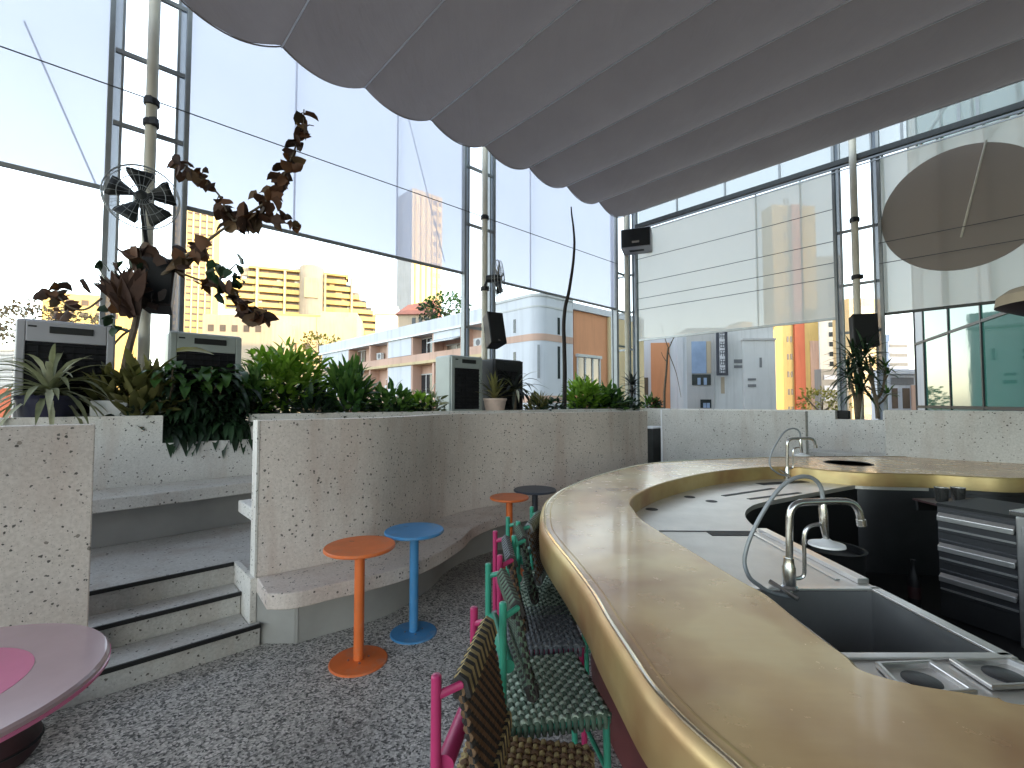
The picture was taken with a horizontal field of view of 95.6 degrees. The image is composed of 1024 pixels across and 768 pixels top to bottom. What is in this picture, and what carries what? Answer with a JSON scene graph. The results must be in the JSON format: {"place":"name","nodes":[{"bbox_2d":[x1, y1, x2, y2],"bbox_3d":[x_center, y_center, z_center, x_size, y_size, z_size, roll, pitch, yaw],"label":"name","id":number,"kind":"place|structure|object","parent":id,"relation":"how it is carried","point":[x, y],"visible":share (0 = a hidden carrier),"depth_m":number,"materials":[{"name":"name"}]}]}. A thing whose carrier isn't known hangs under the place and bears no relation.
{"place":"outdoors","nodes":[
{"label":"outdoors","id":0,"kind":"place"},
{"bbox_2d":[41,293,150,386],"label":"apartment block","id":1,"kind":"structure","parent":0,"point":[86,300],"depth_m":121.79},
{"bbox_2d":[168,210,219,332],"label":"tower block","id":2,"kind":"structure","parent":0,"point":[198,302],"depth_m":213.05,"materials":[{"name":"concrete"}]},
{"bbox_2d":[202,309,294,419],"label":"apartment block","id":3,"kind":"structure","parent":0,"point":[227,322],"depth_m":70.56,"materials":[{"name":"beige concrete"}]},
{"bbox_2d":[222,259,375,334],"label":"apartment block","id":4,"kind":"structure","parent":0,"point":[308,289],"depth_m":164.59,"materials":[{"name":"beige concrete"}]},
{"bbox_2d":[16,549,622,767],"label":"floor","id":5,"kind":"structure","parent":0,"point":[288,705],"depth_m":2.41,"materials":[{"name":"stone"}]},
{"bbox_2d":[0,720,44,767],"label":"table base","id":6,"kind":"object","parent":5,"relation":"on","point":[17,750],"visible":0.67,"depth_m":2.03,"materials":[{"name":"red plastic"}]},
{"bbox_2d":[0,424,94,626],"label":"terrace wall","id":7,"kind":"structure","parent":5,"relation":"on","point":[46,485],"depth_m":2.44,"materials":[{"name":"concrete"}]},
{"bbox_2d":[0,623,110,742],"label":"round table","id":8,"kind":"object","parent":5,"relation":"on","point":[46,669],"visible":1,"depth_m":1.54,"materials":[{"name":"pink paint"}]},
{"bbox_2d":[55,562,260,711],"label":"steps","id":9,"kind":"structure","parent":5,"relation":"on","point":[151,641],"depth_m":2.88,"materials":[{"name":"concrete"}]},
{"bbox_2d":[88,522,250,615],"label":"raised walkway","id":10,"kind":"structure","parent":5,"relation":"on","point":[119,564],"depth_m":3.38,"materials":[{"name":"concrete"}]},
{"bbox_2d":[0,408,636,548],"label":"planter wall","id":11,"kind":"structure","parent":10,"relation":"on","point":[146,486],"depth_m":4.19,"materials":[{"name":"concrete"}]},
{"bbox_2d":[0,344,116,425],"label":"spider plant","id":12,"kind":"object","parent":11,"relation":"on","point":[49,400],"visible":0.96,"depth_m":3.88,"materials":[{"name":"green plant"}]},
{"bbox_2d":[11,318,115,416],"bbox_3d":[-4.157,-0.073,4.333,0.660,0.975,0.462,2,-3,-43],"label":"air cooler","id":13,"kind":"object","parent":11,"relation":"on","point":[95,343],"visible":0.43,"depth_m":4.18,"materials":[{"name":"grey plastic"}]},
{"bbox_2d":[80,361,135,415],"bbox_3d":[-3.719,0.098,4.289,0.465,0.625,0.435,2,-3,-44],"label":"potted plant","id":14,"kind":"object","parent":11,"relation":"on","point":[108,406],"visible":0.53,"depth_m":4.21,"materials":[{"name":"green plant"}]},
{"bbox_2d":[80,347,188,430],"bbox_3d":[-3.568,0.076,4.441,0.721,0.809,0.774,-1,-3,25],"label":"leafy plant","id":15,"kind":"object","parent":11,"relation":"on","point":[143,395],"visible":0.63,"depth_m":4.32,"materials":[{"name":"green plant"}]},
{"bbox_2d":[99,0,192,331],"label":"mullion frame","id":16,"kind":"object","parent":11,"relation":"on","point":[118,54],"visible":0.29,"depth_m":4.92,"materials":[{"name":"grey metal"}]},
{"bbox_2d":[0,0,110,190],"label":"roller blind","id":17,"kind":"object","parent":16,"relation":"attached to","point":[52,122],"visible":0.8,"depth_m":4.58,"materials":[{"name":"white"}]},
{"bbox_2d":[0,46,616,263],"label":"tension cable","id":18,"kind":"object","parent":16,"relation":"attached to","point":[263,139],"visible":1,"depth_m":5.65,"materials":[{"name":"metal"}]},
{"bbox_2d":[187,12,462,273],"bbox_3d":[-2.287,-3.682,6.680,3.899,3.505,0.042,2,-3,-43],"label":"roller blind","id":19,"kind":"object","parent":16,"relation":"attached to","point":[266,93],"visible":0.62,"depth_m":6.37,"materials":[{"name":"white"}]},
{"bbox_2d":[137,0,160,414],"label":"steel post","id":20,"kind":"object","parent":11,"relation":"on","point":[150,120],"visible":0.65,"depth_m":4.90,"materials":[{"name":"metal"}]},
{"bbox_2d":[100,164,180,242],"bbox_3d":[-3.561,-1.742,4.559,0.591,0.667,0.697,0,-2,0],"label":"wall fan","id":21,"kind":"object","parent":20,"relation":"attached to","point":[162,192],"depth_m":4.40,"materials":[{"name":"grey metal"}]},
{"bbox_2d":[141,256,176,314],"bbox_3d":[-3.541,-0.951,4.650,0.294,0.537,0.692,2,-3,-33],"label":"loudspeaker","id":22,"kind":"object","parent":20,"relation":"attached to","point":[157,281],"visible":0.62,"depth_m":4.45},
{"bbox_2d":[33,109,318,404],"bbox_3d":[-3.208,-1.160,4.486,2.608,3.141,0.366,0,-2,0],"label":"dried plant","id":23,"kind":"object","parent":11,"relation":"on","point":[242,219],"visible":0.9,"depth_m":4.47,"materials":[{"name":"brown plant"}]},
{"bbox_2d":[79,259,166,318],"bbox_3d":[-3.568,-0.868,4.234,0.819,0.580,0.469,0,-2,0],"label":"staghorn bundle","id":24,"kind":"object","parent":23,"relation":"hanging from","point":[124,291],"visible":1,"depth_m":4.08,"materials":[{"name":"brown plant"}]},
{"bbox_2d":[136,347,261,459],"bbox_3d":[-3.087,0.233,4.691,0.701,1.134,1.042,-1,-2,20],"label":"drooping fern","id":25,"kind":"object","parent":11,"relation":"on","point":[203,415],"visible":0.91,"depth_m":4.63,"materials":[{"name":"green plant"}]},
{"bbox_2d":[163,331,241,423],"bbox_3d":[-3.375,-0.044,5.062,0.660,0.975,0.462,2,-3,-43],"label":"air cooler","id":26,"kind":"object","parent":11,"relation":"on","point":[225,350],"visible":0.41,"depth_m":4.90,"materials":[{"name":"grey plastic"}]},
{"bbox_2d":[229,361,278,426],"bbox_3d":[-2.855,0.129,5.082,0.616,0.775,0.672,2,-3,-35],"label":"leafy bush","id":27,"kind":"object","parent":11,"relation":"on","point":[255,383],"visible":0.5,"depth_m":5.08,"materials":[{"name":"green plant"}]},
{"bbox_2d":[241,336,337,418],"bbox_3d":[-2.756,-0.024,5.618,0.999,1.188,1.391,-2,-3,39],"label":"leafy bush","id":28,"kind":"object","parent":11,"relation":"on","point":[282,368],"visible":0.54,"depth_m":5.47,"materials":[{"name":"green plant"}]},
{"bbox_2d":[286,382,339,413],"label":"leafy bush","id":29,"kind":"object","parent":11,"relation":"on","point":[310,399],"visible":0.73,"depth_m":5.45,"materials":[{"name":"green plant"}]},
{"bbox_2d":[306,353,381,417],"bbox_3d":[-2.085,0.110,6.038,0.900,1.054,0.927,-1,-3,29],"label":"leafy bush","id":30,"kind":"object","parent":11,"relation":"on","point":[352,390],"visible":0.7,"depth_m":5.86,"materials":[{"name":"green plant"}]},
{"bbox_2d":[364,377,425,411],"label":"leafy bush","id":31,"kind":"object","parent":11,"relation":"on","point":[391,402],"visible":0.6,"depth_m":6.19,"materials":[{"name":"green plant"}]},
{"bbox_2d":[404,389,440,411],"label":"leafy bush","id":32,"kind":"object","parent":11,"relation":"on","point":[421,398],"visible":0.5,"depth_m":6.49,"materials":[{"name":"green plant"}]},
{"bbox_2d":[435,355,481,410],"bbox_3d":[-0.844,0.051,7.420,0.620,0.975,0.462,2,-3,-43],"label":"air cooler","id":33,"kind":"object","parent":11,"relation":"on","point":[458,377],"visible":0.74,"depth_m":7.23,"materials":[{"name":"grey plastic"}]},
{"bbox_2d":[461,144,495,358],"bbox_3d":[-0.583,-1.991,8.158,0.704,6.965,0.100,2,-3,-43],"label":"mullion frame","id":34,"kind":"object","parent":11,"relation":"on","point":[465,285],"visible":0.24,"depth_m":8.01,"materials":[{"name":"grey metal"}]},
{"bbox_2d":[496,159,614,309],"bbox_3d":[1.038,-3.558,9.778,3.793,3.505,0.042,2,-3,-43],"label":"glass pane","id":35,"kind":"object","parent":34,"relation":"attached to","point":[528,200],"visible":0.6,"depth_m":9.52,"materials":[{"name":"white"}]},
{"bbox_2d":[480,146,488,359],"bbox_3d":[-0.474,-1.996,8.041,0.200,6.965,0.200,0,-2,0],"label":"steel post","id":36,"kind":"object","parent":11,"relation":"on","point":[484,217],"visible":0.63,"depth_m":8.02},
{"bbox_2d":[484,260,504,296],"bbox_3d":[-0.309,-1.770,7.777,0.373,0.610,0.601,0,-2,0],"label":"wall fan","id":37,"kind":"object","parent":36,"relation":"attached to","point":[496,277],"depth_m":7.73,"materials":[{"name":"grey metal"}]},
{"bbox_2d":[483,311,506,348],"bbox_3d":[-0.325,-0.895,7.813,0.296,0.609,0.481,1,-3,-30],"label":"loudspeaker","id":38,"kind":"object","parent":36,"relation":"attached to","point":[494,330],"visible":1,"depth_m":7.67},
{"bbox_2d":[475,371,520,409],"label":"potted plant","id":39,"kind":"object","parent":11,"relation":"on","point":[494,402],"visible":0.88,"depth_m":7.32,"materials":[{"name":"green plant"}]},
{"bbox_2d":[482,359,522,409],"bbox_3d":[-0.193,0.075,8.026,0.660,0.975,0.462,2,-3,-43],"label":"air cooler","id":40,"kind":"object","parent":11,"relation":"on","point":[510,368],"visible":0.48,"depth_m":7.84,"materials":[{"name":"black plastic"}]},
{"bbox_2d":[489,369,546,409],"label":"spiky plant","id":41,"kind":"object","parent":11,"relation":"on","point":[515,387],"visible":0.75,"depth_m":7.68,"materials":[{"name":"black plant"}]},
{"bbox_2d":[523,390,552,410],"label":"leafy bush","id":42,"kind":"object","parent":11,"relation":"on","point":[541,406],"visible":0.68,"depth_m":8.18,"materials":[{"name":"green plant"}]},
{"bbox_2d":[562,207,575,407],"bbox_3d":[1.052,-1.377,8.609,0.263,3.906,0.110,0,-2,0],"label":"bare branch","id":43,"kind":"object","parent":11,"relation":"on","point":[564,385],"visible":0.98,"depth_m":8.57,"materials":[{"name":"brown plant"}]},
{"bbox_2d":[559,372,610,408],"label":"leafy bush","id":44,"kind":"object","parent":11,"relation":"on","point":[589,394],"visible":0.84,"depth_m":9.20,"materials":[{"name":"green plant"}]},
{"bbox_2d":[586,379,630,410],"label":"leafy bush","id":45,"kind":"object","parent":11,"relation":"on","point":[612,403],"visible":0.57,"depth_m":9.53,"materials":[{"name":"green plant"}]},
{"bbox_2d":[613,215,631,396],"bbox_3d":[2.661,-1.869,11.207,0.604,6.965,0.100,2,-3,-43],"label":"mullion frame","id":46,"kind":"object","parent":10,"relation":"on","point":[616,311],"visible":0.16,"depth_m":11.02,"materials":[{"name":"grey metal"}]},
{"bbox_2d":[611,212,639,410],"bbox_3d":[2.717,-1.869,11.205,0.100,6.965,0.724,2,-3,-43],"label":"mullion frame","id":47,"kind":"object","parent":10,"relation":"on","point":[635,298],"visible":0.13,"depth_m":10.97,"materials":[{"name":"grey metal"}]},
{"bbox_2d":[624,216,629,398],"bbox_3d":[2.725,-1.876,11.021,0.200,6.965,0.200,0,-2,0],"label":"steel post","id":48,"kind":"object","parent":10,"relation":"on","point":[626,302],"visible":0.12,"depth_m":10.97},
{"bbox_2d":[621,226,651,255],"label":"wall unit","id":49,"kind":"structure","parent":48,"relation":"attached to","point":[634,241],"depth_m":10.44,"materials":[{"name":"grey plastic"}]},
{"bbox_2d":[647,426,660,462],"bbox_3d":[2.720,1.176,8.991,0.660,0.702,0.420,2,-3,-43],"label":"storage box","id":50,"kind":"object","parent":10,"relation":"on","point":[654,443],"visible":0.45,"depth_m":8.69,"materials":[{"name":"black"}]},
{"bbox_2d":[640,408,885,455],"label":"planter wall","id":51,"kind":"structure","parent":10,"relation":"on","point":[830,433],"depth_m":7.27,"materials":[{"name":"concrete"}]},
{"bbox_2d":[848,138,863,418],"bbox_3d":[5.721,-2.009,7.721,0.200,6.965,0.200,0,-2,0],"label":"steel post","id":52,"kind":"object","parent":51,"relation":"on","point":[856,276],"visible":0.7,"depth_m":7.71,"materials":[{"name":"metal"}]},
{"bbox_2d":[849,313,879,348],"bbox_3d":[5.729,-0.854,7.611,0.355,0.556,0.381,-1,-2,14],"label":"loudspeaker","id":53,"kind":"object","parent":52,"relation":"attached to","point":[864,325],"visible":0.77,"depth_m":7.46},
{"bbox_2d":[821,328,892,418],"bbox_3d":[5.468,-0.145,7.368,0.981,1.492,0.970,-2,-3,36],"label":"dracaena","id":54,"kind":"object","parent":51,"relation":"on","point":[854,358],"visible":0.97,"depth_m":7.31,"materials":[{"name":"green plant"}]},
{"bbox_2d":[830,130,887,419],"bbox_3d":[5.838,-2.004,7.830,0.100,6.965,0.664,2,-3,-43],"label":"mullion frame","id":55,"kind":"object","parent":51,"relation":"on","point":[877,237],"visible":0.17,"depth_m":7.74,"materials":[{"name":"grey metal"}]},
{"bbox_2d":[638,173,834,340],"bbox_3d":[4.312,-2.364,9.532,0.042,2.614,3.888,2,-3,-43],"label":"roller blind","id":56,"kind":"object","parent":55,"relation":"attached to","point":[802,302],"visible":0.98,"depth_m":9.21,"materials":[{"name":"beige"}]},
{"bbox_2d":[635,100,1023,228],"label":"blind rail","id":57,"kind":"object","parent":55,"relation":"attached to","point":[971,122],"visible":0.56,"depth_m":7.78,"materials":[{"name":"grey metal"}]},
{"bbox_2d":[880,113,1023,315],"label":"roller blind","id":58,"kind":"object","parent":57,"relation":"hanging from","point":[909,288],"visible":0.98,"depth_m":7.08,"materials":[{"name":"beige"}]},
{"bbox_2d":[638,81,1023,223],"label":"clerestory window","id":59,"kind":"structure","parent":55,"relation":"attached to","point":[991,101],"depth_m":7.91,"materials":[{"name":"clear glass"}]},
{"bbox_2d":[882,140,1023,270],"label":"round disc","id":60,"kind":"object","parent":55,"relation":"attached to","point":[968,184],"visible":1,"depth_m":6.92,"materials":[{"name":"grey fabric"}]},
{"bbox_2d":[862,353,900,418],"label":"cactus","id":61,"kind":"object","parent":51,"relation":"on","point":[875,396],"visible":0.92,"depth_m":7.15,"materials":[{"name":"green plant"}]},
{"bbox_2d":[323,535,394,677],"bbox_3d":[-0.951,1.362,2.888,0.430,0.710,0.430,0,-2,0],"label":"side table","id":62,"kind":"object","parent":5,"relation":"on","point":[359,658],"visible":1,"depth_m":2.86,"materials":[{"name":"orange metal"}]},
{"bbox_2d":[384,522,443,644],"bbox_3d":[-0.685,1.376,3.242,0.410,0.710,0.410,0,-2,0],"label":"side table","id":63,"kind":"object","parent":5,"relation":"on","point":[413,630],"visible":0.99,"depth_m":3.21,"materials":[{"name":"blue metal"}]},
{"bbox_2d":[234,411,647,643],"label":"terrace wall","id":64,"kind":"structure","parent":5,"relation":"on","point":[318,485],"depth_m":3.63,"materials":[{"name":"concrete"}]},
{"bbox_2d":[490,493,528,575],"bbox_3d":[-0.025,1.423,4.389,0.370,0.710,0.370,0,-2,0],"label":"side table","id":65,"kind":"object","parent":5,"relation":"on","point":[509,499],"visible":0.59,"depth_m":4.37,"materials":[{"name":"orange metal"}]},
{"bbox_2d":[430,605,594,767],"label":"woven chair","id":66,"kind":"object","parent":5,"relation":"on","point":[481,724],"visible":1,"depth_m":1.35,"materials":[{"name":"brown wicker"}]},
{"bbox_2d":[514,485,555,556],"bbox_3d":[0.236,1.438,4.769,0.440,0.710,0.440,0,-2,0],"label":"side table","id":67,"kind":"object","parent":5,"relation":"on","point":[534,491],"visible":0.56,"depth_m":4.75,"materials":[{"name":"metal"}]},
{"bbox_2d":[491,530,586,744],"bbox_3d":[0.116,1.242,2.321,0.425,0.906,0.444,0,-2,-5],"label":"woven chair","id":68,"kind":"object","parent":5,"relation":"on","point":[549,634],"visible":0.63,"depth_m":2.21,"materials":[{"name":"grey wicker"}]},
{"bbox_2d":[506,516,588,674],"bbox_3d":[0.183,1.254,2.632,0.425,0.906,0.444,0,-2,-5],"label":"woven chair","id":69,"kind":"object","parent":5,"relation":"on","point":[533,598],"visible":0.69,"depth_m":2.50,"materials":[{"name":"green wicker"}]},
{"bbox_2d":[485,562,611,767],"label":"woven chair","id":70,"kind":"object","parent":5,"relation":"on","point":[544,695],"visible":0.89,"depth_m":1.71,"materials":[{"name":"green wicker"}]},
{"bbox_2d":[516,506,590,652],"bbox_3d":[0.269,1.263,2.854,0.425,0.906,0.444,-1,-2,14],"label":"woven chair","id":71,"kind":"object","parent":5,"relation":"on","point":[540,574],"visible":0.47,"depth_m":2.76,"materials":[{"name":"green wicker"}]},
{"bbox_2d":[660,410,808,461],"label":"terrace wall","id":72,"kind":"structure","parent":5,"relation":"on","point":[700,434],"depth_m":7.12,"materials":[{"name":"concrete"}]},
{"bbox_2d":[539,456,1023,767],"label":"bar counter","id":73,"kind":"object","parent":5,"relation":"on","point":[705,652],"visible":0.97,"depth_m":1.62,"materials":[{"name":"gold metal"}]},
{"bbox_2d":[769,428,817,479],"bbox_3d":[2.845,0.702,4.696,0.498,0.521,0.136,0,-2,0],"label":"mixer tap","id":74,"kind":"object","parent":73,"relation":"on","point":[786,473],"visible":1,"depth_m":4.69,"materials":[{"name":"silver metal"}]},
{"bbox_2d":[742,474,866,601],"bbox_3d":[1.216,0.631,1.931,0.517,0.505,0.136,0,-2,0],"label":"mixer tap","id":75,"kind":"object","parent":73,"relation":"on","point":[788,586],"visible":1,"depth_m":1.92,"materials":[{"name":"silver metal"}]},
{"bbox_2d":[907,559,921,607],"bbox_3d":[3.120,1.546,3.601,0.081,0.360,0.081,0,-2,0],"label":"bottle","id":76,"kind":"object","parent":73,"relation":"on","point":[914,587],"visible":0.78,"depth_m":3.58,"materials":[{"name":"glass"}]},
{"bbox_2d":[875,660,977,694],"bbox_3d":[1.136,0.828,1.293,0.208,0.032,0.162,0,-2,0],"label":"food pan","id":77,"kind":"object","parent":73,"relation":"on","point":[917,678],"visible":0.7,"depth_m":1.31,"materials":[{"name":"silver metal"}]},
{"bbox_2d":[912,498,970,510],"bbox_3d":[3.716,1.025,3.862,0.540,0.096,0.260,0,-2,0],"label":"cup shelf","id":78,"kind":"object","parent":73,"relation":"attached to","point":[925,504],"visible":0.29,"depth_m":3.95,"materials":[{"name":"black metal"}]},
{"bbox_2d":[949,657,1023,689],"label":"food pan","id":79,"kind":"object","parent":73,"relation":"on","point":[1011,679],"visible":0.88,"depth_m":1.33,"materials":[{"name":"silver metal"}]},
{"bbox_2d":[1009,508,1023,647],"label":"steel cabinet","id":80,"kind":"object","parent":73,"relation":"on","point":[1018,514],"visible":1,"depth_m":3.00,"materials":[{"name":"silver metal"}]},
{"bbox_2d":[884,410,1023,463],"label":"terrace wall","id":81,"kind":"structure","parent":5,"relation":"on","point":[990,436],"depth_m":5.26,"materials":[{"name":"concrete"}]},
{"bbox_2d":[936,497,1023,642],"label":"drawer unit","id":82,"kind":"object","parent":5,"relation":"on","point":[978,564],"visible":0.84,"depth_m":3.23,"materials":[{"name":"metal"}]},
{"bbox_2d":[274,311,364,412],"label":"apartment block","id":83,"kind":"structure","parent":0,"point":[342,326],"depth_m":82.81,"materials":[{"name":"beige concrete"}]},
{"bbox_2d":[374,306,398,332],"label":"house","id":84,"kind":"structure","parent":0,"point":[387,319],"depth_m":95.53,"materials":[{"name":"grey concrete"}]},
{"bbox_2d":[396,259,441,310],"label":"tower block","id":85,"kind":"structure","parent":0,"point":[417,283],"depth_m":139.38,"materials":[{"name":"grey concrete"}]},
{"bbox_2d":[396,300,441,326],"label":"house","id":86,"kind":"structure","parent":0,"point":[406,315],"depth_m":62.41,"materials":[{"name":"beige concrete"}]},
{"bbox_2d":[0,0,914,368],"label":"sky","id":87,"kind":"structure","parent":0,"point":[51,229],"materials":[{"name":"white"}]},
{"bbox_2d":[180,0,1023,217],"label":"fabric canopy","id":88,"kind":"object","parent":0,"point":[619,108],"visible":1,"depth_m":5.76,"materials":[{"name":"white fabric"}]},
{"bbox_2d":[994,286,1023,316],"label":"dish lamp","id":89,"kind":"object","parent":88,"relation":"hanging from","point":[1011,301],"visible":1,"depth_m":5.58,"materials":[{"name":"beige metal"}]},
{"bbox_2d":[644,336,686,408],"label":"house","id":90,"kind":"structure","parent":0,"point":[654,367],"depth_m":39.97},
{"bbox_2d":[684,327,776,409],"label":"commercial block","id":91,"kind":"structure","parent":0,"point":[748,381],"depth_m":46.98,"materials":[{"name":"grey concrete"}]},
{"bbox_2d":[691,341,705,372],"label":"window","id":92,"kind":"structure","parent":91,"relation":"in","point":[698,348],"depth_m":47.16,"materials":[{"name":"blue glass"}]},
{"bbox_2d":[716,332,727,375],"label":"vertical sign","id":93,"kind":"object","parent":91,"relation":"attached to","point":[721,353],"visible":0.98,"depth_m":46.16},
{"bbox_2d":[773,322,818,409],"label":"tower block","id":94,"kind":"structure","parent":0,"point":[797,355],"depth_m":95.04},
{"bbox_2d":[818,320,833,368],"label":"tower block","id":95,"kind":"structure","parent":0,"point":[825,330],"depth_m":110.75,"materials":[{"name":"grey concrete"}]},
{"bbox_2d":[814,369,848,409],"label":"house","id":96,"kind":"structure","parent":0,"point":[821,380],"depth_m":70.08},
{"bbox_2d":[799,539,867,576],"bbox_3d":[2.350,1.458,3.394,0.420,0.520,0.420,0,-2,0],"label":"waste bin","id":97,"kind":"object","parent":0,"point":[852,557],"visible":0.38,"depth_m":3.25,"materials":[{"name":"black plastic"}]},
{"bbox_2d":[832,298,876,419],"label":"apartment block","id":98,"kind":"structure","parent":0,"point":[867,305],"depth_m":90.45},
{"bbox_2d":[870,369,915,419],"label":"house","id":99,"kind":"structure","parent":0,"point":[904,383],"depth_m":45.95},
{"bbox_2d":[886,334,908,368],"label":"tower block","id":100,"kind":"structure","parent":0,"point":[898,350],"depth_m":150.53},
{"bbox_2d":[907,112,1023,410],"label":"office building","id":101,"kind":"structure","parent":0,"point":[970,358],"depth_m":22.73,"materials":[{"name":"concrete"}]},
{"label":"ground","id":102,"kind":"structure","parent":0,"visible":0},
{"bbox_2d":[0,347,13,417],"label":"apartment block","id":103,"kind":"structure","parent":102,"relation":"on","point":[7,353],"depth_m":60.04,"materials":[{"name":"grey concrete"}]},
{"bbox_2d":[0,298,74,344],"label":"tree","id":104,"kind":"object","parent":102,"relation":"on","point":[24,314],"visible":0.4,"depth_m":60.89,"materials":[{"name":"green plant"}]},
{"bbox_2d":[288,331,339,411],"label":"tree","id":105,"kind":"object","parent":102,"relation":"on","point":[312,336],"visible":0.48,"depth_m":59.37,"materials":[{"name":"yellow plant"}]},
{"bbox_2d":[420,291,471,318],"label":"tree","id":106,"kind":"object","parent":102,"relation":"on","point":[455,297],"visible":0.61,"depth_m":53.34,"materials":[{"name":"green plant"}]},
{"bbox_2d":[318,290,644,411],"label":"apartment block","id":107,"kind":"structure","parent":102,"relation":"on","point":[407,355],"depth_m":30.25,"materials":[{"name":"white concrete"}]},
{"bbox_2d":[576,354,601,384],"bbox_3d":[4.836,-0.625,29.241,2.478,2.400,0.280,2,-3,-43],"label":"window","id":108,"kind":"structure","parent":107,"relation":"in","point":[587,366],"depth_m":29.31,"materials":[{"name":"beige glass"}]},
{"bbox_2d":[793,386,853,409],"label":"tree","id":109,"kind":"object","parent":102,"relation":"on","point":[820,403],"visible":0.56,"depth_m":43.88,"materials":[{"name":"green plant"}]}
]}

